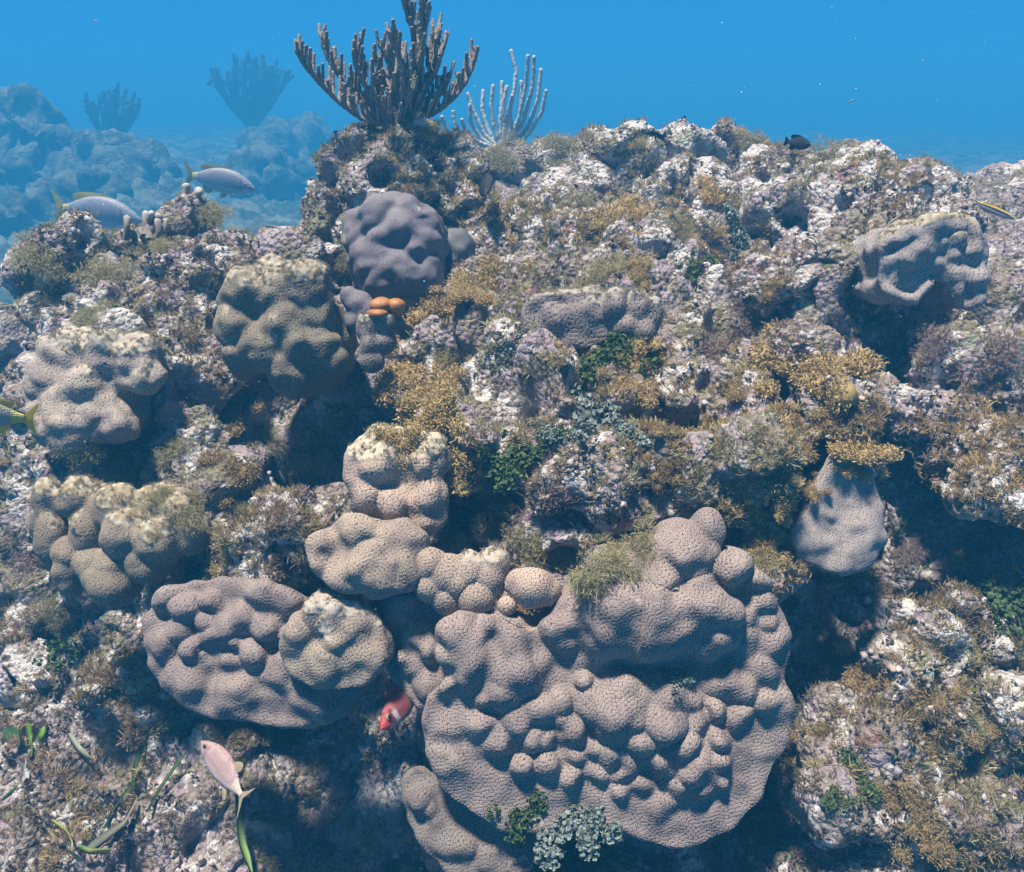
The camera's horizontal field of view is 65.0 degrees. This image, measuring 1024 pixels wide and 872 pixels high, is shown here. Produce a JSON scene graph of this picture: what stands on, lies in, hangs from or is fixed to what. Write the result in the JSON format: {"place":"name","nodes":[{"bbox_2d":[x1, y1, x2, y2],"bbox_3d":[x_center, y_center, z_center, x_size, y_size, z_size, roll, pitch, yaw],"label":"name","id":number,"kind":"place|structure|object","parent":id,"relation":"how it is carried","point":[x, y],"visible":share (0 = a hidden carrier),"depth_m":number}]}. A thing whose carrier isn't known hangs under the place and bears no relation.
{"place":"outdoors","nodes":[
{"label":"outdoors","id":0,"kind":"place"},
{"bbox_2d":[0,398,38,434],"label":"yellow tailed fish","id":1,"kind":"object","parent":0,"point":[8,415],"visible":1,"depth_m":1.68},
{"bbox_2d":[51,189,141,231],"bbox_3d":[-2.836,-1.527,5.487,0.658,0.294,0.102,3,23,8],"label":"grey fish","id":2,"kind":"object","parent":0,"point":[111,213],"visible":0.7,"depth_m":5.44},
{"bbox_2d":[184,160,255,197],"bbox_3d":[-2.102,-1.840,5.762,0.535,0.257,0.083,2,23,5],"label":"grey fish","id":3,"kind":"object","parent":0,"point":[224,181],"visible":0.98,"depth_m":5.74},
{"bbox_2d":[200,741,254,817],"bbox_3d":[-0.514,0.609,1.451,0.043,0.070,0.167,-19,29,-38],"label":"pinkish fish","id":4,"kind":"object","parent":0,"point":[223,767],"visible":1,"depth_m":1.44},
{"bbox_2d":[378,684,413,729],"bbox_3d":[-0.198,0.478,1.460,0.038,0.058,0.165,9,24,21],"label":"red squirrelfish","id":5,"kind":"object","parent":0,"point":[398,706],"visible":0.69,"depth_m":1.43},
{"bbox_2d":[0,120,1023,871],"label":"seabed","id":6,"kind":"structure","parent":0,"point":[932,522],"depth_m":1.86},
{"bbox_2d":[0,302,37,392],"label":"rock","id":7,"kind":"object","parent":6,"relation":"on","point":[12,330],"visible":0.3,"depth_m":3.03},
{"bbox_2d":[0,82,73,192],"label":"coral head","id":8,"kind":"object","parent":6,"relation":"on","point":[36,129],"visible":0.59,"depth_m":14.22},
{"bbox_2d":[27,589,79,635],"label":"khaki seaweed","id":9,"kind":"object","parent":6,"relation":"on","point":[57,617],"visible":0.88,"depth_m":1.90},
{"bbox_2d":[0,211,109,334],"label":"rock","id":10,"kind":"object","parent":6,"relation":"on","point":[89,225],"visible":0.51,"depth_m":2.15},
{"bbox_2d":[3,226,77,284],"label":"khaki seaweed","id":11,"kind":"object","parent":10,"relation":"on","point":[30,252],"visible":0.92,"depth_m":2.12},
{"bbox_2d":[31,621,93,673],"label":"green seaweed","id":12,"kind":"object","parent":6,"relation":"on","point":[54,658],"visible":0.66,"depth_m":1.90},
{"bbox_2d":[0,164,133,236],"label":"coral head","id":13,"kind":"object","parent":6,"relation":"on","point":[34,205],"visible":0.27,"depth_m":11.97},
{"bbox_2d":[45,435,109,475],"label":"khaki seaweed","id":14,"kind":"object","parent":6,"relation":"on","point":[80,461],"visible":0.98,"depth_m":1.78},
{"bbox_2d":[0,600,175,741],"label":"rock","id":15,"kind":"object","parent":6,"relation":"on","point":[16,661],"visible":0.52,"depth_m":1.89},
{"bbox_2d":[21,325,168,456],"bbox_3d":[-0.958,-0.108,1.859,0.333,0.293,0.302,18,29,36],"label":"star coral","id":16,"kind":"object","parent":6,"relation":"on","point":[107,399],"visible":0.89,"depth_m":1.78},
{"bbox_2d":[61,297,148,333],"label":"rock","id":17,"kind":"object","parent":6,"relation":"on","point":[125,319],"visible":0.46,"depth_m":1.95},
{"bbox_2d":[65,295,120,327],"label":"khaki seaweed","id":18,"kind":"object","parent":17,"relation":"on","point":[81,318],"visible":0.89,"depth_m":1.94},
{"bbox_2d":[65,244,147,298],"bbox_3d":[-1.072,-0.436,2.157,0.232,0.071,0.202,-18,70,-14],"label":"khaki seaweed","id":19,"kind":"object","parent":6,"relation":"on","point":[110,269],"visible":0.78,"depth_m":2.15},
{"bbox_2d":[40,128,182,182],"bbox_3d":[-7.112,-4.612,14.521,2.550,1.760,1.938,11,25,25],"label":"coral head","id":20,"kind":"object","parent":6,"relation":"on","point":[128,155],"visible":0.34,"depth_m":13.99},
{"bbox_2d":[83,82,140,132],"bbox_3d":[-9.158,-7.332,18.607,1.642,1.588,1.020,0,23,0],"label":"sea rod","id":21,"kind":"object","parent":6,"relation":"on","point":[122,122],"visible":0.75,"depth_m":18.33},
{"bbox_2d":[80,443,143,488],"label":"khaki seaweed","id":22,"kind":"object","parent":6,"relation":"on","point":[128,474],"visible":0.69,"depth_m":1.89},
{"bbox_2d":[28,475,213,606],"bbox_3d":[-0.796,0.207,1.639,0.376,0.240,0.220,-5,23,-12],"label":"star coral","id":23,"kind":"object","parent":6,"relation":"on","point":[100,555],"visible":0.88,"depth_m":1.59},
{"bbox_2d":[154,485,207,536],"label":"khaki seaweed","id":24,"kind":"object","parent":23,"relation":"on","point":[191,509],"visible":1,"depth_m":1.58},
{"bbox_2d":[115,171,193,218],"bbox_3d":[-5.876,-3.465,13.052,1.869,1.545,2.078,-14,26,-30],"label":"coral head","id":25,"kind":"object","parent":6,"relation":"on","point":[167,186],"visible":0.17,"depth_m":12.86},
{"bbox_2d":[108,193,219,265],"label":"rock","id":26,"kind":"object","parent":6,"relation":"on","point":[176,221],"visible":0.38,"depth_m":2.37},
{"bbox_2d":[137,210,168,242],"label":"finger coral","id":27,"kind":"object","parent":26,"relation":"on","point":[154,225],"visible":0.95,"depth_m":2.30},
{"bbox_2d":[144,417,211,475],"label":"khaki seaweed","id":28,"kind":"object","parent":6,"relation":"on","point":[174,443],"visible":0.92,"depth_m":1.85},
{"bbox_2d":[194,447,262,511],"bbox_3d":[-0.646,0.077,1.819,0.139,0.045,0.158,-41,75,-8],"label":"brown seaweed","id":29,"kind":"object","parent":6,"relation":"on","point":[242,474],"visible":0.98,"depth_m":1.81},
{"bbox_2d":[139,226,342,315],"bbox_3d":[-0.730,-0.444,2.177,0.535,0.240,0.341,0,23,0],"label":"rock","id":30,"kind":"object","parent":6,"relation":"on","point":[290,243],"visible":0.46,"depth_m":2.13},
{"bbox_2d":[217,392,264,437],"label":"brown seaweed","id":31,"kind":"object","parent":6,"relation":"on","point":[233,409],"visible":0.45,"depth_m":2.04},
{"bbox_2d":[206,50,293,127],"bbox_3d":[-6.626,-8.641,20.250,2.372,2.007,1.057,0,23,0],"label":"sea rod","id":32,"kind":"object","parent":6,"relation":"on","point":[253,101],"visible":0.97,"depth_m":20.04},
{"bbox_2d":[142,576,365,728],"bbox_3d":[-0.479,0.389,1.486,0.434,0.263,0.171,2,23,5],"label":"star coral","id":33,"kind":"object","parent":6,"relation":"on","point":[211,646],"visible":0.84,"depth_m":1.46},
{"bbox_2d":[279,589,394,689],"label":"star coral","id":34,"kind":"object","parent":33,"relation":"on","point":[349,647],"visible":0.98,"depth_m":1.39},
{"bbox_2d":[215,140,317,201],"bbox_3d":[-4.930,-4.845,16.221,2.639,2.154,2.932,0,23,0],"label":"coral head","id":35,"kind":"object","parent":6,"relation":"on","point":[267,170],"visible":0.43,"depth_m":15.22},
{"bbox_2d":[215,489,340,589],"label":"rock","id":36,"kind":"object","parent":6,"relation":"on","point":[303,567],"visible":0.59,"depth_m":1.52},
{"bbox_2d":[213,252,357,399],"bbox_3d":[-0.531,-0.264,1.919,0.316,0.342,0.287,0,23,0],"label":"star coral","id":37,"kind":"object","parent":6,"relation":"on","point":[303,343],"visible":0.98,"depth_m":1.82},
{"bbox_2d":[236,111,335,161],"bbox_3d":[-5.568,-6.780,19.859,2.469,2.313,2.241,0,23,0],"label":"coral head","id":38,"kind":"object","parent":6,"relation":"on","point":[306,134],"visible":0.45,"depth_m":19.40},
{"bbox_2d":[340,286,372,331],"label":"lobed coral","id":39,"kind":"object","parent":6,"relation":"on","point":[354,301],"visible":0.6,"depth_m":1.87},
{"bbox_2d":[304,513,429,599],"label":"star coral","id":40,"kind":"object","parent":6,"relation":"on","point":[369,557],"visible":0.97,"depth_m":1.40},
{"bbox_2d":[342,423,452,536],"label":"star coral","id":41,"kind":"object","parent":40,"relation":"on","point":[377,487],"visible":0.77,"depth_m":1.47},
{"bbox_2d":[369,418,424,482],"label":"golden seaweed","id":42,"kind":"object","parent":41,"relation":"on","point":[412,432],"visible":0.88,"depth_m":1.48},
{"bbox_2d":[356,312,396,373],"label":"star coral","id":43,"kind":"object","parent":6,"relation":"on","point":[377,338],"visible":0.94,"depth_m":1.78},
{"bbox_2d":[367,297,405,317],"bbox_3d":[-0.282,-0.286,1.802,0.089,0.052,0.088,0,23,0],"label":"orange sponge","id":44,"kind":"object","parent":43,"relation":"on","point":[381,306],"visible":0.98,"depth_m":1.78},
{"bbox_2d":[341,191,449,317],"bbox_3d":[-0.306,-0.470,2.130,0.286,0.341,0.309,0,23,0],"label":"lobed coral","id":45,"kind":"object","parent":6,"relation":"on","point":[395,244],"visible":0.78,"depth_m":2.02},
{"bbox_2d":[298,118,515,283],"bbox_3d":[-0.307,-0.650,2.559,0.727,0.692,0.671,0,23,0],"label":"boulder","id":46,"kind":"object","parent":6,"relation":"on","point":[367,166],"visible":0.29,"depth_m":2.37},
{"bbox_2d":[294,0,479,130],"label":"sea rod","id":47,"kind":"object","parent":46,"relation":"on","point":[406,87],"visible":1,"depth_m":2.35},
{"bbox_2d":[376,591,444,710],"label":"star coral","id":48,"kind":"object","parent":6,"relation":"on","point":[411,621],"visible":0.48,"depth_m":1.45},
{"bbox_2d":[371,335,461,407],"bbox_3d":[-0.235,-0.160,1.991,0.253,0.072,0.226,6,57,16],"label":"golden seaweed","id":49,"kind":"object","parent":6,"relation":"on","point":[389,381],"visible":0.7,"depth_m":1.97},
{"bbox_2d":[402,281,454,328],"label":"golden seaweed","id":50,"kind":"object","parent":6,"relation":"on","point":[427,306],"visible":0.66,"depth_m":2.04},
{"bbox_2d":[393,362,469,426],"bbox_3d":[-0.169,-0.082,1.641,0.180,0.066,0.244,1,33,11],"label":"golden seaweed","id":51,"kind":"object","parent":6,"relation":"on","point":[454,375],"visible":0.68,"depth_m":1.63},
{"bbox_2d":[393,382,470,444],"bbox_3d":[-0.157,-0.028,1.570,0.072,0.197,0.267,26,36,-35],"label":"golden seaweed","id":52,"kind":"object","parent":6,"relation":"on","point":[445,396],"visible":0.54,"depth_m":1.55},
{"bbox_2d":[424,422,476,497],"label":"golden seaweed","id":53,"kind":"object","parent":6,"relation":"on","point":[462,464],"visible":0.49,"depth_m":1.55},
{"bbox_2d":[446,228,475,271],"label":"lobed coral","id":54,"kind":"object","parent":6,"relation":"on","point":[462,242],"visible":0.36,"depth_m":2.14},
{"bbox_2d":[428,273,496,307],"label":"golden seaweed","id":55,"kind":"object","parent":6,"relation":"on","point":[461,290],"visible":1,"depth_m":1.90},
{"bbox_2d":[400,766,535,871],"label":"star coral","id":56,"kind":"object","parent":6,"relation":"on","point":[451,834],"visible":0.73,"depth_m":1.39},
{"bbox_2d":[444,252,538,293],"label":"golden seaweed","id":57,"kind":"object","parent":6,"relation":"on","point":[490,265],"visible":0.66,"depth_m":2.02},
{"bbox_2d":[440,49,547,149],"bbox_3d":[-0.114,-2.058,4.985,0.665,0.626,0.206,0,23,0],"label":"sea rod","id":58,"kind":"object","parent":6,"relation":"on","point":[505,119],"visible":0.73,"depth_m":5.00},
{"bbox_2d":[474,317,522,369],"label":"rock","id":59,"kind":"object","parent":6,"relation":"on","point":[497,333],"visible":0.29,"depth_m":1.74},
{"bbox_2d":[28,210,969,627],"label":"rim turf","id":60,"kind":"structure","parent":6,"relation":"on","point":[284,264],"depth_m":1.66},
{"bbox_2d":[0,115,1023,871],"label":"coral rubble","id":61,"kind":"object","parent":6,"relation":"on","point":[868,599],"visible":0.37,"depth_m":1.65},
{"bbox_2d":[0,529,47,589],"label":"pinkish seaweed","id":62,"kind":"object","parent":61,"relation":"on","point":[32,561],"visible":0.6,"depth_m":1.88},
{"bbox_2d":[0,110,1023,871],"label":"khaki turf","id":63,"kind":"structure","parent":6,"relation":"on","point":[10,814],"depth_m":1.69},
{"bbox_2d":[0,114,1023,871],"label":"reef rock","id":64,"kind":"object","parent":6,"relation":"on","point":[606,518],"visible":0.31,"depth_m":1.67},
{"bbox_2d":[0,115,1023,871],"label":"golden turf","id":65,"kind":"structure","parent":6,"relation":"on","point":[974,459],"depth_m":1.71},
{"bbox_2d":[482,425,542,496],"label":"green seaweed","id":66,"kind":"object","parent":6,"relation":"on","point":[508,466],"visible":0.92,"depth_m":1.56},
{"bbox_2d":[483,134,569,184],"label":"rock","id":67,"kind":"object","parent":6,"relation":"on","point":[536,159],"visible":0.12,"depth_m":3.40},
{"bbox_2d":[484,127,523,177],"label":"khaki seaweed","id":68,"kind":"object","parent":67,"relation":"on","point":[503,161],"visible":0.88,"depth_m":3.38},
{"bbox_2d":[499,513,568,571],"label":"khaki seaweed","id":69,"kind":"object","parent":6,"relation":"on","point":[527,552],"visible":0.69,"depth_m":1.54},
{"bbox_2d":[521,285,662,348],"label":"star coral","id":70,"kind":"object","parent":6,"relation":"on","point":[576,319],"visible":0.74,"depth_m":1.69},
{"bbox_2d":[569,375,626,455],"bbox_3d":[0.182,-0.040,1.571,0.051,0.201,0.235,-35,-12,40],"label":"grey seaweed","id":71,"kind":"object","parent":6,"relation":"on","point":[588,416],"visible":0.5,"depth_m":1.55},
{"bbox_2d":[572,248,624,288],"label":"khaki seaweed","id":72,"kind":"object","parent":6,"relation":"on","point":[608,267],"visible":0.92,"depth_m":1.98},
{"bbox_2d":[421,507,795,848],"bbox_3d":[0.166,0.401,1.420,0.647,0.538,0.351,0,23,0],"label":"star coral","id":73,"kind":"object","parent":6,"relation":"on","point":[562,706],"visible":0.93,"depth_m":1.35},
{"bbox_2d":[414,545,509,615],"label":"star coral","id":74,"kind":"object","parent":73,"relation":"on","point":[447,584],"visible":0.93,"depth_m":1.39},
{"bbox_2d":[486,788,547,848],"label":"green seaweed","id":75,"kind":"object","parent":73,"relation":"on","point":[518,839],"visible":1,"depth_m":1.35},
{"bbox_2d":[497,567,560,615],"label":"star coral","id":76,"kind":"object","parent":73,"relation":"on","point":[530,588],"visible":1,"depth_m":1.39},
{"bbox_2d":[533,796,622,870],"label":"grey seaweed","id":77,"kind":"object","parent":73,"relation":"on","point":[551,851],"visible":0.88,"depth_m":1.34},
{"bbox_2d":[576,799,612,861],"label":"grey seaweed","id":78,"kind":"object","parent":73,"relation":"attached to","point":[588,841],"visible":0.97,"depth_m":1.34},
{"bbox_2d":[560,557,646,609],"bbox_3d":[0.141,0.253,1.356,0.144,0.088,0.157,-2,-22,-22],"label":"khaki seaweed","id":79,"kind":"object","parent":73,"relation":"on","point":[581,582],"visible":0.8,"depth_m":1.31},
{"bbox_2d":[576,532,644,582],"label":"khaki seaweed","id":80,"kind":"object","parent":73,"relation":"on","point":[614,556],"visible":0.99,"depth_m":1.33},
{"bbox_2d":[617,516,658,574],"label":"khaki seaweed","id":81,"kind":"object","parent":73,"relation":"on","point":[643,540],"visible":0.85,"depth_m":1.37},
{"bbox_2d":[577,332,656,383],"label":"green seaweed","id":82,"kind":"object","parent":6,"relation":"on","point":[614,339],"visible":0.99,"depth_m":1.63},
{"bbox_2d":[498,191,741,259],"bbox_3d":[0.269,-0.512,2.308,0.730,0.331,0.425,8,24,19],"label":"rock","id":83,"kind":"object","parent":6,"relation":"on","point":[662,241],"visible":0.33,"depth_m":2.24},
{"bbox_2d":[585,190,655,232],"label":"golden seaweed","id":84,"kind":"object","parent":83,"relation":"on","point":[632,204],"visible":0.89,"depth_m":2.25},
{"bbox_2d":[612,253,654,293],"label":"golden seaweed","id":85,"kind":"object","parent":6,"relation":"on","point":[639,274],"visible":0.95,"depth_m":1.97},
{"bbox_2d":[608,363,662,409],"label":"golden seaweed","id":86,"kind":"object","parent":6,"relation":"on","point":[647,400],"visible":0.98,"depth_m":1.59},
{"bbox_2d":[537,118,734,208],"bbox_3d":[0.431,-0.835,2.825,0.705,0.523,0.620,0,23,0],"label":"rock","id":87,"kind":"object","parent":6,"relation":"on","point":[699,141],"visible":0.41,"depth_m":2.67},
{"bbox_2d":[619,331,664,375],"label":"golden seaweed","id":88,"kind":"object","parent":6,"relation":"on","point":[640,346],"visible":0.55,"depth_m":1.66},
{"bbox_2d":[529,413,805,604],"bbox_3d":[0.290,0.122,1.521,0.517,0.344,0.269,0,23,0],"label":"rock","id":89,"kind":"object","parent":6,"relation":"on","point":[574,480],"visible":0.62,"depth_m":1.47},
{"bbox_2d":[589,404,653,449],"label":"grey seaweed","id":90,"kind":"object","parent":89,"relation":"on","point":[642,443],"visible":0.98,"depth_m":1.49},
{"bbox_2d":[637,438,693,495],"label":"brown seaweed","id":91,"kind":"object","parent":89,"relation":"on","point":[661,475],"visible":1,"depth_m":1.45},
{"bbox_2d":[694,173,728,205],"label":"golden seaweed","id":92,"kind":"object","parent":6,"relation":"on","point":[711,193],"visible":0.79,"depth_m":2.51},
{"bbox_2d":[721,203,752,260],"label":"grey seaweed","id":93,"kind":"object","parent":6,"relation":"on","point":[729,212],"visible":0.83,"depth_m":2.29},
{"bbox_2d":[710,118,767,171],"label":"rock","id":94,"kind":"object","parent":6,"relation":"on","point":[724,134],"visible":0.16,"depth_m":2.92},
{"bbox_2d":[731,208,894,332],"bbox_3d":[0.796,-0.425,2.109,0.479,0.339,0.332,0,23,0],"label":"rock","id":95,"kind":"object","parent":6,"relation":"on","point":[826,278],"visible":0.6,"depth_m":2.01},
{"bbox_2d":[770,323,882,490],"bbox_3d":[0.612,-0.028,1.646,0.224,0.347,0.329,0,23,0],"label":"rock","id":96,"kind":"object","parent":6,"relation":"on","point":[810,401],"visible":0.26,"depth_m":1.60},
{"bbox_2d":[749,339,888,401],"bbox_3d":[0.608,-0.129,1.623,0.273,0.074,0.202,14,48,21],"label":"golden seaweed","id":97,"kind":"object","parent":96,"relation":"on","point":[862,365],"visible":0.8,"depth_m":1.62},
{"bbox_2d":[819,361,859,449],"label":"golden seaweed","id":98,"kind":"object","parent":96,"relation":"on","point":[845,397],"visible":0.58,"depth_m":1.51},
{"bbox_2d":[825,424,903,466],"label":"golden seaweed","id":99,"kind":"object","parent":96,"relation":"on","point":[843,452],"visible":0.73,"depth_m":1.48},
{"bbox_2d":[780,449,887,575],"bbox_3d":[0.607,0.144,1.518,0.193,0.244,0.140,0,23,0],"label":"boulder coral","id":100,"kind":"object","parent":6,"relation":"on","point":[840,531],"visible":0.84,"depth_m":1.50},
{"bbox_2d":[692,139,989,241],"bbox_3d":[0.974,-0.658,2.373,0.561,0.399,0.998,-10,25,-23],"label":"rock","id":101,"kind":"object","parent":6,"relation":"on","point":[820,214],"visible":0.46,"depth_m":2.21},
{"bbox_2d":[847,213,991,314],"bbox_3d":[0.974,-0.407,1.938,0.282,0.268,0.238,0,23,0],"label":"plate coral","id":102,"kind":"object","parent":101,"relation":"on","point":[934,264],"visible":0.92,"depth_m":1.85},
{"bbox_2d":[783,629,1023,871],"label":"rock","id":103,"kind":"object","parent":6,"relation":"on","point":[823,826],"visible":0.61,"depth_m":1.47},
{"bbox_2d":[832,632,881,697],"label":"brown seaweed","id":104,"kind":"object","parent":103,"relation":"on","point":[853,679],"visible":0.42,"depth_m":1.59},
{"bbox_2d":[836,746,882,802],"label":"green seaweed","id":105,"kind":"object","parent":103,"relation":"on","point":[877,794],"visible":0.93,"depth_m":1.43},
{"bbox_2d":[889,773,958,870],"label":"brown seaweed","id":106,"kind":"object","parent":103,"relation":"on","point":[909,794],"visible":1,"depth_m":1.37},
{"bbox_2d":[908,679,971,722],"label":"brown seaweed","id":107,"kind":"object","parent":103,"relation":"on","point":[941,702],"visible":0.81,"depth_m":1.51},
{"bbox_2d":[885,534,930,570],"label":"pinkish seaweed","id":108,"kind":"object","parent":6,"relation":"on","point":[911,549],"visible":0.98,"depth_m":1.84},
{"bbox_2d":[829,570,1023,681],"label":"rock","id":109,"kind":"object","parent":6,"relation":"on","point":[856,615],"visible":0.42,"depth_m":1.61},
{"bbox_2d":[960,565,1023,656],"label":"green seaweed","id":110,"kind":"object","parent":109,"relation":"on","point":[1017,600],"visible":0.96,"depth_m":1.64},
{"bbox_2d":[843,319,1023,486],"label":"rock","id":111,"kind":"object","parent":6,"relation":"on","point":[969,357],"visible":0.48,"depth_m":1.80},
{"bbox_2d":[909,319,964,367],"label":"pinkish seaweed","id":112,"kind":"object","parent":111,"relation":"on","point":[935,338],"visible":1,"depth_m":1.84},
{"bbox_2d":[947,326,1023,390],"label":"pinkish seaweed","id":113,"kind":"object","parent":111,"relation":"on","point":[1011,349],"visible":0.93,"depth_m":1.78},
{"bbox_2d":[940,451,1023,526],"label":"rock","id":114,"kind":"object","parent":6,"relation":"on","point":[957,510],"visible":0.73,"depth_m":1.59},
{"bbox_2d":[0,0,1023,128],"label":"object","id":115,"kind":"structure","parent":0,"point":[598,59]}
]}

